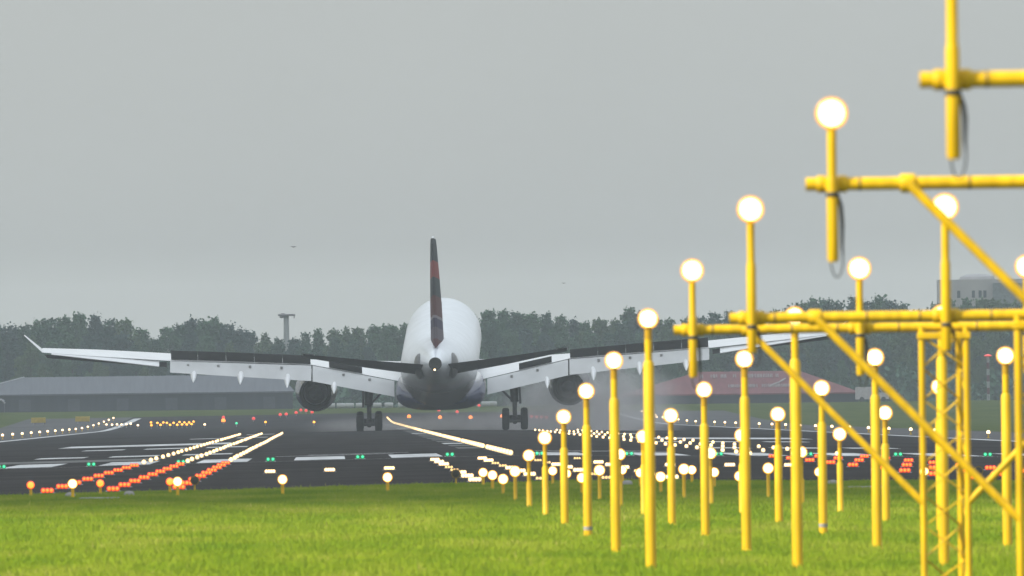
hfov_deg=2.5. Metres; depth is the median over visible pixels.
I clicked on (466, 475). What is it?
row light
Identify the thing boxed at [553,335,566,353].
broadleaf tree
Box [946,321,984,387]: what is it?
broadleaf tree
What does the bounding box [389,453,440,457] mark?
runway markings
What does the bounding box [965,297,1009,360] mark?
broadleaf tree
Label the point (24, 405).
door leaf
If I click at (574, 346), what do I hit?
broadleaf tree
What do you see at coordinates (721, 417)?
paved shoulder surface
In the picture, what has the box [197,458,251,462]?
runway markings
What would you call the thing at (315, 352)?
broadleaf tree
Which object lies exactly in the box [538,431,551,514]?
approach lamp post
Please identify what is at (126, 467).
side row light
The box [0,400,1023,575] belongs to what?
ground
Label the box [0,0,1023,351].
sky
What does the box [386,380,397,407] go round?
broadleaf tree
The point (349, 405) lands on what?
wrapped bale
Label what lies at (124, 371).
broadleaf tree
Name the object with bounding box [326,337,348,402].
broadleaf tree
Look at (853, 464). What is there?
side row light
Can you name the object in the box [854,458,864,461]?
side row light
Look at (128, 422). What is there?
runway markings
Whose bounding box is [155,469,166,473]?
side row light
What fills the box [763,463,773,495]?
approach lamp post
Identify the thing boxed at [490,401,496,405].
wrapped bale
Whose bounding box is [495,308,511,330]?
broadleaf tree
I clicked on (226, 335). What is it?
broadleaf tree
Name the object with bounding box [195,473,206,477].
side row light
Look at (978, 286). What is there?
office block
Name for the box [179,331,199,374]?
broadleaf tree
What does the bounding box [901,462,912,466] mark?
side row light
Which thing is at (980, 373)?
broadleaf tree
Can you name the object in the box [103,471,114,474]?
side row light
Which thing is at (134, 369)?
broadleaf tree
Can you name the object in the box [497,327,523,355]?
broadleaf tree
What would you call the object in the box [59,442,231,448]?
runway markings
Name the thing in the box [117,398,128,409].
door leaf
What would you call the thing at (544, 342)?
broadleaf tree
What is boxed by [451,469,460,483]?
strobe unit
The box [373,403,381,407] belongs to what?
wrapped bale
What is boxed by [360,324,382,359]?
broadleaf tree
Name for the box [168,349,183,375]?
broadleaf tree
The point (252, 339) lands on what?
broadleaf tree
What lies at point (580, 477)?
approach lamp post
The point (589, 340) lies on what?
broadleaf tree
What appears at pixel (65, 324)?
broadleaf tree
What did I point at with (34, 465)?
runway markings
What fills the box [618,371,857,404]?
red roofed hall
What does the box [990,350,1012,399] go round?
broadleaf tree
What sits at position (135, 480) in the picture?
side row light
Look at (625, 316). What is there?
broadleaf tree
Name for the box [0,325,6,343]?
broadleaf tree
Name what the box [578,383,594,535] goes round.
approach lamp post
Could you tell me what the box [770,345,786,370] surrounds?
broadleaf tree
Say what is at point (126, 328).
broadleaf tree
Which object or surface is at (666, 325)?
broadleaf tree
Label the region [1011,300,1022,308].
broadleaf tree
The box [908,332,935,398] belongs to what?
broadleaf tree
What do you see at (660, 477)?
approach lamp post
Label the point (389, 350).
broadleaf tree
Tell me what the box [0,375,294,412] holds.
hangar
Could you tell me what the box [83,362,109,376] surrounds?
broadleaf tree
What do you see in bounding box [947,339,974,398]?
broadleaf tree
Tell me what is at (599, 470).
approach lamp post
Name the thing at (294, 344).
broadleaf tree
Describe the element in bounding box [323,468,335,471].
row light
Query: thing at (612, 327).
broadleaf tree
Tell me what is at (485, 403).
wrapped bale
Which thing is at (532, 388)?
broadleaf tree
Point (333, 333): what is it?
broadleaf tree
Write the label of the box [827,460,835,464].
side row light
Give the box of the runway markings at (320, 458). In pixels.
[295,456,344,459]
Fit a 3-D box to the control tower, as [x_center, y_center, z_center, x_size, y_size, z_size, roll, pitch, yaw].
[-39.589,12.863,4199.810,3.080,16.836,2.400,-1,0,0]
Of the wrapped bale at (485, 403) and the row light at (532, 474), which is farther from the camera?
the wrapped bale at (485, 403)
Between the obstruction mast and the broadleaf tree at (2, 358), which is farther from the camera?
the broadleaf tree at (2, 358)
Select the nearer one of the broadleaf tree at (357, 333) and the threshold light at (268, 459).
the threshold light at (268, 459)
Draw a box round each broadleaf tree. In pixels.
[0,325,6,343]
[0,335,7,379]
[0,369,4,381]
[2,321,20,359]
[3,342,23,381]
[10,371,19,379]
[13,334,44,376]
[16,322,34,352]
[30,318,43,337]
[31,340,66,376]
[31,363,52,376]
[35,317,63,362]
[54,314,79,376]
[59,360,73,376]
[62,331,82,376]
[72,311,90,347]
[75,333,104,376]
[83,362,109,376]
[87,311,103,345]
[95,327,116,349]
[102,318,119,331]
[102,331,138,375]
[110,317,150,375]
[119,366,131,375]
[128,344,143,375]
[135,327,155,375]
[140,369,147,375]
[149,338,168,375]
[153,325,181,375]
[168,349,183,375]
[173,323,187,373]
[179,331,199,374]
[184,314,198,342]
[194,318,222,345]
[194,335,220,362]
[208,316,224,343]
[214,321,239,362]
[224,340,240,352]
[235,325,250,352]
[241,346,253,363]
[243,329,259,352]
[253,332,272,353]
[264,336,285,353]
[283,336,302,354]
[289,380,295,403]
[295,347,306,354]
[300,332,312,353]
[308,346,324,368]
[311,327,327,351]
[322,327,346,355]
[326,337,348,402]
[333,389,342,407]
[341,325,359,350]
[341,357,361,402]
[344,339,361,407]
[350,326,366,353]
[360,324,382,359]
[361,345,376,360]
[374,323,402,359]
[377,339,399,406]
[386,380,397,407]
[395,322,407,358]
[397,344,403,360]
[479,308,504,357]
[479,348,493,406]
[481,321,501,358]
[490,348,511,405]
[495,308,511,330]
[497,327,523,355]
[499,310,527,348]
[513,311,543,347]
[517,325,539,402]
[520,350,536,404]
[530,332,556,405]
[540,311,554,335]
[547,314,572,349]
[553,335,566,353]
[564,342,578,353]
[568,316,580,341]
[571,320,594,396]
[577,317,611,396]
[581,331,608,398]
[592,371,608,404]
[600,331,615,403]
[608,317,620,337]
[611,321,640,388]
[617,369,630,402]
[619,306,636,322]
[622,310,657,341]
[635,332,644,373]
[641,352,668,380]
[652,317,662,336]
[653,317,675,368]
[661,363,683,380]
[662,326,685,375]
[680,316,688,371]
[686,336,711,372]
[686,361,707,374]
[696,315,718,348]
[698,335,722,371]
[706,312,722,357]
[716,337,733,371]
[721,310,734,338]
[726,336,752,371]
[732,310,758,370]
[732,360,740,370]
[752,334,772,370]
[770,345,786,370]
[773,305,789,349]
[775,352,789,370]
[780,323,810,363]
[792,300,808,309]
[797,295,832,376]
[799,353,808,372]
[803,340,831,376]
[806,340,827,380]
[819,297,831,311]
[823,323,848,378]
[827,299,845,371]
[829,333,855,378]
[830,359,849,385]
[844,294,869,334]
[849,332,894,384]
[850,369,868,401]
[863,297,873,310]
[871,293,888,336]
[875,310,903,356]
[877,299,897,336]
[878,346,898,401]
[885,322,917,396]
[894,301,909,322]
[901,361,918,400]
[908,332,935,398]
[925,301,940,355]
[927,344,952,391]
[933,296,958,355]
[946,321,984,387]
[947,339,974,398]
[958,297,974,309]
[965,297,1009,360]
[971,331,986,367]
[972,358,986,399]
[978,331,1011,379]
[989,298,1007,331]
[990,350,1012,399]
[998,320,1022,386]
[999,299,1010,309]
[1009,350,1023,395]
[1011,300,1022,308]
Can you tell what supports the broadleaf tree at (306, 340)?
on the ground at (985, 415)
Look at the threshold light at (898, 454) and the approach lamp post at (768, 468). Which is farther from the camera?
the threshold light at (898, 454)
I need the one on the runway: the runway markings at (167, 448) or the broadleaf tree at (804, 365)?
the runway markings at (167, 448)
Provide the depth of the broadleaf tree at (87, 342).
3636.30 m
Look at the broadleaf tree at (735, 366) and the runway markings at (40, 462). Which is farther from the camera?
the broadleaf tree at (735, 366)
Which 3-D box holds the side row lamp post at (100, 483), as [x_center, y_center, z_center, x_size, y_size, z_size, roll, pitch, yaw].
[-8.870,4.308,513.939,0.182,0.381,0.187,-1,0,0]
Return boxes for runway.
[0,411,1023,494]
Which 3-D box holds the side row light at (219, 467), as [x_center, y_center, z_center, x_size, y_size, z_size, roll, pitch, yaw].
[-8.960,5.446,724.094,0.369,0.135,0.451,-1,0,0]
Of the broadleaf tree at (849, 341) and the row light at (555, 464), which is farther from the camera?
the broadleaf tree at (849, 341)
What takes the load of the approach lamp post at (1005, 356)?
on the ground at (985, 415)
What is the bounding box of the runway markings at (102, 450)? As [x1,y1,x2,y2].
[86,449,125,450]
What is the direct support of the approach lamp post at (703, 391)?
on the ground at (985, 415)
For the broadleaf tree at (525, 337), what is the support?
on the ground at (985, 415)
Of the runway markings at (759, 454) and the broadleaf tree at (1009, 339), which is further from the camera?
the broadleaf tree at (1009, 339)
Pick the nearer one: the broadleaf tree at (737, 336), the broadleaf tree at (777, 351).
the broadleaf tree at (777, 351)
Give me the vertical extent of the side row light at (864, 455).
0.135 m
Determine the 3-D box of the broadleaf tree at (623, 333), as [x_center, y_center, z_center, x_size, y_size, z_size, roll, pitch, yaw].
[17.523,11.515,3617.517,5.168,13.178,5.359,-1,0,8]
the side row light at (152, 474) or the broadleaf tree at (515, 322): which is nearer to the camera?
the side row light at (152, 474)
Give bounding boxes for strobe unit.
[190,476,198,490]
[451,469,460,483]
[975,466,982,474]
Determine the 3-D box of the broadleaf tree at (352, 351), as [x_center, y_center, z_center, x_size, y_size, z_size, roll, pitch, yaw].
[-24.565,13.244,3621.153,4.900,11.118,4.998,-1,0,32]
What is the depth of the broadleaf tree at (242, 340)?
3732.79 m
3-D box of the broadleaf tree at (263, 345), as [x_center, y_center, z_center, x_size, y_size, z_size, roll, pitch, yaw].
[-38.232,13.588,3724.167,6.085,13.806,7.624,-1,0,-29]
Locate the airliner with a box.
[24,236,830,430]
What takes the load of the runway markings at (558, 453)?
on the runway
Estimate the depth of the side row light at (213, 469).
693.91 m
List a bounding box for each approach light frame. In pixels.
[674,255,1023,575]
[729,193,1023,575]
[805,97,1023,303]
[919,0,1023,178]
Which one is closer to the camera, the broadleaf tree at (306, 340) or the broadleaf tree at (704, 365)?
the broadleaf tree at (704, 365)
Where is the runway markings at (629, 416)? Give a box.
[619,413,1015,441]
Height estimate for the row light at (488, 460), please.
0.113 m
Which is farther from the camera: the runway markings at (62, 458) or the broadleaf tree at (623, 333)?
the broadleaf tree at (623, 333)
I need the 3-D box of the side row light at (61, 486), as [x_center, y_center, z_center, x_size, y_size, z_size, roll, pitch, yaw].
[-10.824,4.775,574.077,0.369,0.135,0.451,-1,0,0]
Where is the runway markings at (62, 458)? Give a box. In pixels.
[34,457,86,459]
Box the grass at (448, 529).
[0,477,1023,575]
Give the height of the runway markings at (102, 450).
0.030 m
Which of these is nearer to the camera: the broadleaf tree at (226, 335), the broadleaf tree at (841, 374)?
the broadleaf tree at (841, 374)
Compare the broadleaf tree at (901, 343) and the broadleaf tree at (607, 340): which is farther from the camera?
the broadleaf tree at (607, 340)
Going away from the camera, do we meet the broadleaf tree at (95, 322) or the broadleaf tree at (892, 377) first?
the broadleaf tree at (892, 377)
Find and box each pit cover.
[124,491,134,494]
[623,480,632,484]
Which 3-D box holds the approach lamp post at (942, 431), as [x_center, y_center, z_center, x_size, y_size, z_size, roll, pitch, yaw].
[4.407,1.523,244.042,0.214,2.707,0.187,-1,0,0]
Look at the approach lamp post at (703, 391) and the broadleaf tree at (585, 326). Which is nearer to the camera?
the approach lamp post at (703, 391)
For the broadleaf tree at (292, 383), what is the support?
on the ground at (985, 415)
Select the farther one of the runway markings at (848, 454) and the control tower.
the control tower
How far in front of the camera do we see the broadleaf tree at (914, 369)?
3564.93 m
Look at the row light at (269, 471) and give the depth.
663.93 m
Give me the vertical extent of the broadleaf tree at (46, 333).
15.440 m
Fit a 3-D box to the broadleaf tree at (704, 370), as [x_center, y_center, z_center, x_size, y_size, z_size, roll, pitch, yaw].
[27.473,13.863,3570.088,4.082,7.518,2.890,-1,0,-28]
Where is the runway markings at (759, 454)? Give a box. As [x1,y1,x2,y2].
[722,453,786,455]
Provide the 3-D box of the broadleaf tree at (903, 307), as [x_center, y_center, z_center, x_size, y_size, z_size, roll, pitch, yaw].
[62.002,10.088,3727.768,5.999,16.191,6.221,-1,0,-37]
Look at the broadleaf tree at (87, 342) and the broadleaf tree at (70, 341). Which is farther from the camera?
the broadleaf tree at (70, 341)
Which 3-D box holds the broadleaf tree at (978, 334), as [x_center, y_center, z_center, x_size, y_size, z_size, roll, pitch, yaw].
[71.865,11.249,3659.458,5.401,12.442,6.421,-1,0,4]
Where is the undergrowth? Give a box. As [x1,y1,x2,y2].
[0,361,1023,408]
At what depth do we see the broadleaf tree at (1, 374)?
3561.26 m
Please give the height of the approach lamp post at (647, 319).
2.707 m
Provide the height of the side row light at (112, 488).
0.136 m
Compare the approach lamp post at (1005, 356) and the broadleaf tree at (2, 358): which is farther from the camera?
the broadleaf tree at (2, 358)
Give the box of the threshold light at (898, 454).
[894,452,902,455]
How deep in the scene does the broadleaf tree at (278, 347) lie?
3719.72 m
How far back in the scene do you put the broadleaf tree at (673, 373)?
3566.96 m
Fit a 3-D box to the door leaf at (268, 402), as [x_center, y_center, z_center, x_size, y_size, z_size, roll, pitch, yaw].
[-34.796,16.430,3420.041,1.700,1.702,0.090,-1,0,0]
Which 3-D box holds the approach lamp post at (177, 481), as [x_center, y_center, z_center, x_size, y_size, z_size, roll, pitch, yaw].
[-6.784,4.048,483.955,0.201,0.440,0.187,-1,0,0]
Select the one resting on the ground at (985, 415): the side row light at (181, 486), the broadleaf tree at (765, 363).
the broadleaf tree at (765, 363)
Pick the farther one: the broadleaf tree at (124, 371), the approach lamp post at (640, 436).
the broadleaf tree at (124, 371)
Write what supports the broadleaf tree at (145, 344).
on the ground at (985, 415)
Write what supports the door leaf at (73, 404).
in the hangar
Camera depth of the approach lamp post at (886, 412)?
334.00 m
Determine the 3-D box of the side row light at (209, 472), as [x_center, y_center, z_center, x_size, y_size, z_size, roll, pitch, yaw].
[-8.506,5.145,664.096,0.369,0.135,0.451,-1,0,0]
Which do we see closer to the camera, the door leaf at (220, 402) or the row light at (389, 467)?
the row light at (389, 467)
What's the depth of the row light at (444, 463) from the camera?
693.97 m
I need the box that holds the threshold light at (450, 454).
[444,452,454,456]
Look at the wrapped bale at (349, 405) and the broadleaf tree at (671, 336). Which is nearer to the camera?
the wrapped bale at (349, 405)
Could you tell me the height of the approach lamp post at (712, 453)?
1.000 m
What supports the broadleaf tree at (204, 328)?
on the ground at (985, 415)
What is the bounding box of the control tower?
[278,313,294,350]
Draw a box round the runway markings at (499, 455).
[21,455,902,468]
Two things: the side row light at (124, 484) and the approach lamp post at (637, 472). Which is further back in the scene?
the side row light at (124, 484)
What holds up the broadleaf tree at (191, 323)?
on the ground at (985, 415)
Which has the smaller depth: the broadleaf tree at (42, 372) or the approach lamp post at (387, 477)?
the approach lamp post at (387, 477)
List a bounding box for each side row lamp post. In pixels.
[27,481,34,494]
[96,479,103,493]
[166,477,172,492]
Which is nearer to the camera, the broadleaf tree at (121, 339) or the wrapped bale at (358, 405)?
the wrapped bale at (358, 405)
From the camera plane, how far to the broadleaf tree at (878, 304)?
3708.43 m
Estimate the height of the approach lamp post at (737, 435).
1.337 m
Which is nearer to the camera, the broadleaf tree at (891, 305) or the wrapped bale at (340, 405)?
the wrapped bale at (340, 405)
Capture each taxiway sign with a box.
[31,418,45,424]
[75,416,89,423]
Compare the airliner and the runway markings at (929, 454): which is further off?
the airliner
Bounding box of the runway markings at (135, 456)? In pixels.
[108,455,158,457]
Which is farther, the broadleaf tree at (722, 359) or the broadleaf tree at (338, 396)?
the broadleaf tree at (722, 359)
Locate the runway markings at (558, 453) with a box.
[534,452,582,454]
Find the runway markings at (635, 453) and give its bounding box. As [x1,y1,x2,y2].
[629,452,683,454]
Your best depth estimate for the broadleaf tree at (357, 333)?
3733.35 m
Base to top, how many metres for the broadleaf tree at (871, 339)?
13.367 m
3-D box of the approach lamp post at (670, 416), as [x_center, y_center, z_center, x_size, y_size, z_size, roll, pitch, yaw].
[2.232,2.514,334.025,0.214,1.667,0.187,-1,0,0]
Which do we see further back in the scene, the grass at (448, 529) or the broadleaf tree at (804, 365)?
the broadleaf tree at (804, 365)
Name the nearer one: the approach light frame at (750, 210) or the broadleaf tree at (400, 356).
the approach light frame at (750, 210)
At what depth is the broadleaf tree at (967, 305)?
3713.88 m
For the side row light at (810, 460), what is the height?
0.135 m
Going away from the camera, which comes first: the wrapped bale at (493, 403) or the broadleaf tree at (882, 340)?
the wrapped bale at (493, 403)
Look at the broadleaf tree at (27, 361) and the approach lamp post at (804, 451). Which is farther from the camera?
the broadleaf tree at (27, 361)
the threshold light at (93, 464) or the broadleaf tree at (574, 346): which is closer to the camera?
the threshold light at (93, 464)
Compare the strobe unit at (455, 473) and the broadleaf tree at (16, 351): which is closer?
the strobe unit at (455, 473)
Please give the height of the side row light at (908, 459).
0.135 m
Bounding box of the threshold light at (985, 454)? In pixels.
[982,452,992,456]
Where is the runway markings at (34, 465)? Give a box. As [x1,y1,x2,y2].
[6,464,62,467]
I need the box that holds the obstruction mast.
[984,354,990,399]
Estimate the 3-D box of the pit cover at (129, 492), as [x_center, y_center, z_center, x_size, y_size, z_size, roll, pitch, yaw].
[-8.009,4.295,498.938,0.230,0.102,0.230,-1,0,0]
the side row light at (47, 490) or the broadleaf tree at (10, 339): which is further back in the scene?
the broadleaf tree at (10, 339)
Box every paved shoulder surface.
[0,417,132,440]
[620,411,1023,440]
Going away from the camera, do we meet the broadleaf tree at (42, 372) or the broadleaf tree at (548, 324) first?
the broadleaf tree at (42, 372)
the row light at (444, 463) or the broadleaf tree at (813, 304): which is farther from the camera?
the broadleaf tree at (813, 304)
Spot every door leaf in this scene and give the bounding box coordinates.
[19,400,30,411]
[68,399,79,410]
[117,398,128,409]
[166,398,177,409]
[214,397,225,408]
[263,397,274,408]
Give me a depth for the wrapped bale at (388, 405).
3381.61 m
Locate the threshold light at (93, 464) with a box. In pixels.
[86,462,95,466]
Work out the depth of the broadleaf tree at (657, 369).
3616.81 m
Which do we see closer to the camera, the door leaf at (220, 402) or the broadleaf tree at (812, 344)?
the door leaf at (220, 402)
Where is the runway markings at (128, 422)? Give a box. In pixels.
[0,418,140,441]
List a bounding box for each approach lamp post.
[68,479,76,496]
[173,477,181,495]
[278,475,286,493]
[383,472,391,489]
[478,468,487,483]
[488,470,496,487]
[498,474,507,492]
[509,466,520,498]
[523,449,534,506]
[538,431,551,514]
[548,466,556,483]
[556,409,570,523]
[577,473,582,492]
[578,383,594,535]
[594,465,604,498]
[605,351,622,552]
[620,448,625,505]
[622,465,626,481]
[635,468,640,485]
[636,430,644,513]
[638,308,657,569]
[655,472,665,491]
[663,408,677,524]
[678,464,688,497]
[688,465,695,481]
[696,381,711,535]
[709,447,715,503]
[712,467,718,486]
[734,429,740,512]
[734,471,738,490]
[735,350,753,550]
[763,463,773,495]
[770,407,784,521]
[786,306,802,565]
[802,446,806,501]
[813,380,829,533]
[833,427,846,511]
[868,348,883,546]
[880,405,892,520]
[931,380,947,529]
[933,305,949,564]
[996,346,1013,545]
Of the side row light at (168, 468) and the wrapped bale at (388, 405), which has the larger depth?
the wrapped bale at (388, 405)
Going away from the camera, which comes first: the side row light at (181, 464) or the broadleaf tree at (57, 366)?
the side row light at (181, 464)
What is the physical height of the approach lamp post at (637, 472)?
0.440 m
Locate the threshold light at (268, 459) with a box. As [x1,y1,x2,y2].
[265,457,275,461]
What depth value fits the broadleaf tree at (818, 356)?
3537.83 m
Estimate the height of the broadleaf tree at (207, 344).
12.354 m
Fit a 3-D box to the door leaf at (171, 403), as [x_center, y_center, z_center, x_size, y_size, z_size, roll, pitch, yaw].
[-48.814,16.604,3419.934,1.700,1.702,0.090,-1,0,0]
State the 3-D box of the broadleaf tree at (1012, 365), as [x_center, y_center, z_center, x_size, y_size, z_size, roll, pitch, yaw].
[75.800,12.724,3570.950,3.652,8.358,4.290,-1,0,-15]
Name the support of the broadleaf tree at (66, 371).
on the ground at (985, 415)
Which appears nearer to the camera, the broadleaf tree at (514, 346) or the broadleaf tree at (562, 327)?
the broadleaf tree at (514, 346)
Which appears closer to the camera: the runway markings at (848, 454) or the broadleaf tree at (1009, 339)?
the runway markings at (848, 454)
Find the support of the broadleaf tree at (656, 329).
on the ground at (985, 415)
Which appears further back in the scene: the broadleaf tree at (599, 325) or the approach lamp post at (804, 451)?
the broadleaf tree at (599, 325)
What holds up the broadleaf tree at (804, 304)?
on the ground at (985, 415)
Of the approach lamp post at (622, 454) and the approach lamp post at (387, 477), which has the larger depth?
the approach lamp post at (387, 477)
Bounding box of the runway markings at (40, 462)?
[0,458,159,464]
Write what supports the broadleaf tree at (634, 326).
on the ground at (985, 415)
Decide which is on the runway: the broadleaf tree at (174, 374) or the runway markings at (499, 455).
the runway markings at (499, 455)
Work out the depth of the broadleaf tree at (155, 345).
3617.55 m
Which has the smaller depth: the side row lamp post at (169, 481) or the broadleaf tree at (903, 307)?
the side row lamp post at (169, 481)
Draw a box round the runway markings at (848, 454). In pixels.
[813,453,881,455]
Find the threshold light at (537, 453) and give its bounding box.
[535,451,542,455]
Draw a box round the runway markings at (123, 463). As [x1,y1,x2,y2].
[99,461,158,465]
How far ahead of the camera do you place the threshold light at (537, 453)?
813.99 m
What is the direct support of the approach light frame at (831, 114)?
on the ground at (985, 415)
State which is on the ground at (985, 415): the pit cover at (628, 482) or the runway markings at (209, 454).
the pit cover at (628, 482)
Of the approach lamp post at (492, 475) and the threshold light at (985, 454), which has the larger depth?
the threshold light at (985, 454)
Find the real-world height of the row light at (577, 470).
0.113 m
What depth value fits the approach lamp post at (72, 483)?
483.88 m
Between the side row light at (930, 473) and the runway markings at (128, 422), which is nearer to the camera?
the side row light at (930, 473)
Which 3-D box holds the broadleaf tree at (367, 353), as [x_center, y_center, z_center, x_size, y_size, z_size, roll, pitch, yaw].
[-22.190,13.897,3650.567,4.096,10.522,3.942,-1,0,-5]
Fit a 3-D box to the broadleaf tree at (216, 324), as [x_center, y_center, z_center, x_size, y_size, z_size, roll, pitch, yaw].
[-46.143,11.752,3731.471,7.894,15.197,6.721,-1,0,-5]
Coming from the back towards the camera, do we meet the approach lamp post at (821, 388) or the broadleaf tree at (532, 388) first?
the broadleaf tree at (532, 388)
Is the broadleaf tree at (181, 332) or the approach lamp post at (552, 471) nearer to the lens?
the approach lamp post at (552, 471)
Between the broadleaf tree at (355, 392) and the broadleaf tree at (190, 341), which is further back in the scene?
the broadleaf tree at (190, 341)
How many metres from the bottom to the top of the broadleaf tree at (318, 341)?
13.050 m
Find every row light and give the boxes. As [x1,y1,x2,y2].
[40,488,54,493]
[55,484,69,488]
[82,476,93,481]
[93,473,104,477]
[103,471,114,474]
[105,486,119,491]
[113,468,123,471]
[118,482,131,487]
[122,465,131,469]
[129,478,141,483]
[137,475,150,479]
[147,472,158,476]
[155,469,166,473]
[162,467,173,470]
[169,464,178,467]
[171,484,186,489]
[175,462,184,465]
[182,480,193,485]
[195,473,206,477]
[201,470,212,474]
[207,468,217,471]
[212,465,221,469]
[264,469,275,473]
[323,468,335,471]
[383,466,395,469]
[438,462,449,465]
[460,473,473,477]
[467,477,481,481]
[483,458,493,461]
[523,472,536,475]
[551,462,559,465]
[572,468,582,471]
[592,460,604,463]
[723,463,735,466]
[804,458,814,461]
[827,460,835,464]
[846,462,858,466]
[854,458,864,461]
[859,454,868,457]
[897,468,911,472]
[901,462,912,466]
[903,458,913,461]
[927,460,935,464]
[928,471,935,475]
[984,465,995,469]
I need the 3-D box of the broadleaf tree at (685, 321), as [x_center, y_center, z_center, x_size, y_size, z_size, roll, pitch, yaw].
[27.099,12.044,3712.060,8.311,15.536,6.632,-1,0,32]
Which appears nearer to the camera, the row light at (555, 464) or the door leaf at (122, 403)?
the row light at (555, 464)
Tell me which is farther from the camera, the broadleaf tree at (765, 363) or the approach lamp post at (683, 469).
the broadleaf tree at (765, 363)
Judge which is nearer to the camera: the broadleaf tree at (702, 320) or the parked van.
the parked van
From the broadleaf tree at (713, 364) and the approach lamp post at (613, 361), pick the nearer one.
the approach lamp post at (613, 361)
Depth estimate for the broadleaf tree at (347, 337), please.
3726.54 m
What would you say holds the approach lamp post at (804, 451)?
on the ground at (985, 415)
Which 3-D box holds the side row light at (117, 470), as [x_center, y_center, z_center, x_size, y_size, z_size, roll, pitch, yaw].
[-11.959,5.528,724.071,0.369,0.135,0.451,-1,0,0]
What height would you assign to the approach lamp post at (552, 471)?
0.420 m
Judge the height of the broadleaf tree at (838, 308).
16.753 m
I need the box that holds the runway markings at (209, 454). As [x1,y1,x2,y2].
[185,453,231,454]
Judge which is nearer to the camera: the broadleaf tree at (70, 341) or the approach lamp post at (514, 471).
the approach lamp post at (514, 471)
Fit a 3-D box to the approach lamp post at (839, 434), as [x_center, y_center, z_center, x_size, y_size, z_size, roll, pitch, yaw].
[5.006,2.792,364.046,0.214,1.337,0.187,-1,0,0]
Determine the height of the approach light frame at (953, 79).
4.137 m
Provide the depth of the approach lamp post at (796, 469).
243.98 m
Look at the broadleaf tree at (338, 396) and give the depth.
3571.48 m
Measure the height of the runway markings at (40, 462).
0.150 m
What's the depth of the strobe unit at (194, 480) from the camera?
523.92 m
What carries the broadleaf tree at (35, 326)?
on the ground at (985, 415)
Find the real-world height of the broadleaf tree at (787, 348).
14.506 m
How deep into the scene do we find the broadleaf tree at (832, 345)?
3642.38 m
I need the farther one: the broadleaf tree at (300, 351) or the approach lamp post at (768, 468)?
the broadleaf tree at (300, 351)
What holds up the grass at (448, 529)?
on the ground at (985, 415)
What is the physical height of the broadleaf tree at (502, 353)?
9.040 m
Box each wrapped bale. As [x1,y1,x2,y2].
[337,403,344,407]
[345,403,353,407]
[356,403,364,407]
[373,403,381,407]
[385,403,392,407]
[481,401,489,406]
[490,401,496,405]
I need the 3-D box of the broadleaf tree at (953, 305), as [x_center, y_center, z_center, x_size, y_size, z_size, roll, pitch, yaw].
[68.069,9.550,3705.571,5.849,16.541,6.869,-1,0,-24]
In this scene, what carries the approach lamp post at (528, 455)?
on the ground at (985, 415)
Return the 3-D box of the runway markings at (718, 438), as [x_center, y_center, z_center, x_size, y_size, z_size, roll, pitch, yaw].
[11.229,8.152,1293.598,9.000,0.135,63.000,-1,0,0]
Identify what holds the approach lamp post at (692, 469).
on the ground at (985, 415)
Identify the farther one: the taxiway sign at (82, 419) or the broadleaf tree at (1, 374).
the broadleaf tree at (1, 374)
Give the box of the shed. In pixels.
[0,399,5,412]
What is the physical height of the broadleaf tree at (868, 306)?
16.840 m
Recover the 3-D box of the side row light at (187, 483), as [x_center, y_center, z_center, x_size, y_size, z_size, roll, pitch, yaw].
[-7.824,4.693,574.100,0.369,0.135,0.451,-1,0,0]
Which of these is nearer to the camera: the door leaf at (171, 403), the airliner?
the airliner
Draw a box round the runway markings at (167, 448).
[144,448,184,449]
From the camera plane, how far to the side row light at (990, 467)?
634.08 m
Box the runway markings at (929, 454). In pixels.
[903,453,975,455]
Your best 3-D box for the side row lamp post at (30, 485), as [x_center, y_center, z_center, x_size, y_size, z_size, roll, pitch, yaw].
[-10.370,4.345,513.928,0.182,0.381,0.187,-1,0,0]
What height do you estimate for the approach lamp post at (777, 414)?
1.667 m
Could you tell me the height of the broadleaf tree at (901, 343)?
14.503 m
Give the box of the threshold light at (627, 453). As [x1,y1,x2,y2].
[625,451,634,455]
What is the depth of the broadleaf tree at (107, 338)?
3651.87 m
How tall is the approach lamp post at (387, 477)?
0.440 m
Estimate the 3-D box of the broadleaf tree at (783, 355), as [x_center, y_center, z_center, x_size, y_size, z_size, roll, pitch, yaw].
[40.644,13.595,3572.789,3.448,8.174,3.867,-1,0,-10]
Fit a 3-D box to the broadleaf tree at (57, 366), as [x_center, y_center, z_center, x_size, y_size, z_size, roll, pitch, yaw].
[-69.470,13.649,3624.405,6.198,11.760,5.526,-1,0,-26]
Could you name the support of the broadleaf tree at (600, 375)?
on the ground at (985, 415)
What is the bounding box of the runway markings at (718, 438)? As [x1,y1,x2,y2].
[633,437,801,438]
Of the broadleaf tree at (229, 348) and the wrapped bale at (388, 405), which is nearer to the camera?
the wrapped bale at (388, 405)
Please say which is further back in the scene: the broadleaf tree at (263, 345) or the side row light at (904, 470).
the broadleaf tree at (263, 345)
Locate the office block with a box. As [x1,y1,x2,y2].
[937,274,1022,321]
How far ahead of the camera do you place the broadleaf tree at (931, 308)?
3733.55 m
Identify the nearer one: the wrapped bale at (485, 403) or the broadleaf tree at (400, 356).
the wrapped bale at (485, 403)
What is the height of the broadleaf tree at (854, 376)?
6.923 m
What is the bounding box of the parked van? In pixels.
[855,387,888,401]
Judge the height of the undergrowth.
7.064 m
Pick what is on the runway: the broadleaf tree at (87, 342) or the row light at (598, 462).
the row light at (598, 462)
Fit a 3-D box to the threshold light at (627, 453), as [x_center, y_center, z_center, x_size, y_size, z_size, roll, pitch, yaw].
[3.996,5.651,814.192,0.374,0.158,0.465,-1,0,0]
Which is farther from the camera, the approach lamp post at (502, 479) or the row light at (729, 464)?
the row light at (729, 464)

